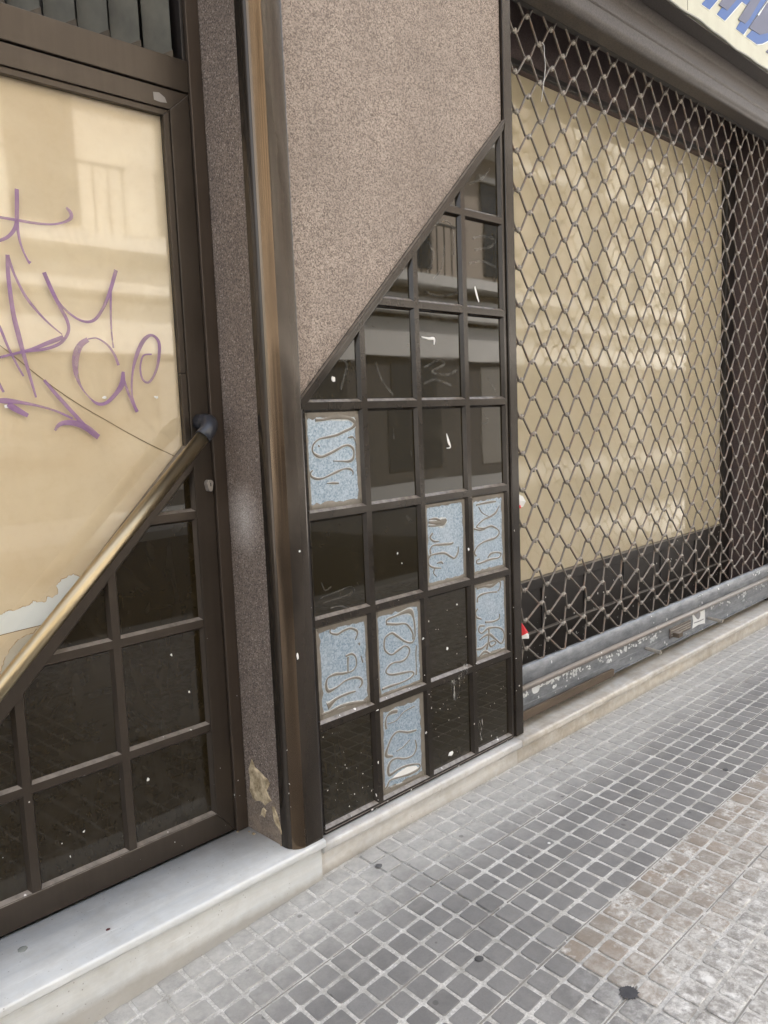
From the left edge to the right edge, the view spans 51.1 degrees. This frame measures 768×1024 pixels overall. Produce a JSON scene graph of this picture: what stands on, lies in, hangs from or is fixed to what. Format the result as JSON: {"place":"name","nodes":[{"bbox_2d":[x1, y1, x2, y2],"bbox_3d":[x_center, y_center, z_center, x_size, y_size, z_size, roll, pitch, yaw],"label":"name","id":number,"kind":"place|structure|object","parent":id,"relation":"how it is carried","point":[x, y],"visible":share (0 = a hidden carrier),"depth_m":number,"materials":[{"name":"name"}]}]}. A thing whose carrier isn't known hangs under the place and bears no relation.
{"place":"outdoors","nodes":[
{"label":"outdoors","id":0,"kind":"place"},
{"bbox_2d":[94,625,767,1023],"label":"sidewalk","id":1,"kind":"structure","parent":0,"point":[710,967],"depth_m":2.18,"materials":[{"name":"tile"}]},
{"bbox_2d":[0,827,325,1023],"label":"marble threshold","id":2,"kind":"object","parent":1,"relation":"on","point":[76,963],"visible":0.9,"depth_m":1.99,"materials":[{"name":"grey stone"}]},
{"bbox_2d":[18,946,27,952],"bbox_3d":[-0.844,1.022,1.875,0.021,0.008,0.024,-1,7,13],"label":"chewing gum","id":3,"kind":"object","parent":2,"relation":"on","point":[22,949],"visible":1,"depth_m":1.87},
{"bbox_2d":[1,0,767,844],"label":"shop building","id":4,"kind":"structure","parent":1,"relation":"on","point":[393,112],"depth_m":2.34,"materials":[{"name":"stone"}]},
{"bbox_2d":[0,0,247,830],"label":"door frame","id":5,"kind":"object","parent":4,"relation":"attached to","point":[132,39],"visible":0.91,"depth_m":2.12,"materials":[{"name":"brown metal"}]},
{"bbox_2d":[0,41,234,936],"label":"entrance door","id":6,"kind":"structure","parent":5,"relation":"attached to","point":[115,763],"depth_m":2.04,"materials":[{"name":"brown metal"}]},
{"bbox_2d":[234,0,322,849],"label":"corner post","id":7,"kind":"object","parent":4,"relation":"attached to","point":[255,79],"visible":1,"depth_m":2.13,"materials":[{"name":"brown metal"}]},
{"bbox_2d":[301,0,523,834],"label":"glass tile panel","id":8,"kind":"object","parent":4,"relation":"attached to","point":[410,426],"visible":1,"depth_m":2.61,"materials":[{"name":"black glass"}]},
{"bbox_2d":[510,0,738,664],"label":"display window","id":9,"kind":"structure","parent":4,"relation":"attached to","point":[530,268],"depth_m":3.97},
{"bbox_2d":[510,2,767,710],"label":"rolling grille","id":10,"kind":"object","parent":4,"relation":"attached to","point":[621,646],"visible":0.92,"depth_m":3.68,"materials":[{"name":"metal"}]},
{"bbox_2d":[519,495,525,507],"bbox_3d":[0.520,-0.041,3.039,0.050,0.055,0.011,-9,9,-44],"label":"paper scrap","id":11,"kind":"object","parent":10,"relation":"attached to","point":[522,501],"visible":0.66,"depth_m":3.04,"materials":[{"name":"white paper"}]},
{"bbox_2d":[522,624,528,638],"bbox_3d":[0.545,0.458,3.105,0.048,0.073,0.010,-9,9,-44],"label":"paper scrap","id":12,"kind":"object","parent":10,"relation":"attached to","point":[525,634],"visible":0.82,"depth_m":3.10,"materials":[{"name":"red paper"}]},
{"bbox_2d":[541,43,545,101],"bbox_3d":[0.593,-1.637,2.992,0.032,0.211,0.002,-9,9,-44],"label":"cable tie","id":13,"kind":"object","parent":10,"relation":"hanging from","point":[544,74],"visible":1,"depth_m":3.00,"materials":[{"name":"white"}]},
{"bbox_2d":[523,669,613,720],"bbox_3d":[0.769,0.755,3.336,0.715,0.034,0.013,-9,9,-44],"label":"timber strip","id":14,"kind":"object","parent":10,"relation":"attached to","point":[561,697],"visible":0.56,"depth_m":3.31,"materials":[{"name":"brown wood"}]},
{"bbox_2d":[640,0,767,87],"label":"shop sign","id":15,"kind":"object","parent":4,"relation":"attached to","point":[734,32],"visible":1,"depth_m":3.75,"materials":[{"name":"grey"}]},
{"bbox_2d":[321,738,522,874],"bbox_3d":[0.144,0.975,2.703,0.977,0.141,0.091,-9,9,-44],"label":"marble step","id":16,"kind":"object","parent":1,"relation":"on","point":[347,842],"visible":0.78,"depth_m":2.61,"materials":[{"name":"grey stone"}]},
{"bbox_2d":[474,955,483,961],"bbox_3d":[0.233,1.095,1.970,0.022,0.008,0.022,1,7,24],"label":"chewing gum","id":17,"kind":"object","parent":1,"relation":"on","point":[478,958],"visible":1,"depth_m":1.97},
{"bbox_2d":[618,986,639,999],"bbox_3d":[0.558,1.092,1.825,0.046,0.001,0.046,1,7,24],"label":"tar splat","id":18,"kind":"object","parent":1,"relation":"on","point":[628,992],"visible":1,"depth_m":1.82,"materials":[{"name":"grey asphalt"}]},
{"bbox_2d":[514,600,767,762],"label":"marble sill","id":19,"kind":"structure","parent":1,"relation":"on","point":[557,722],"depth_m":3.68,"materials":[{"name":"grey stone"}]}
]}

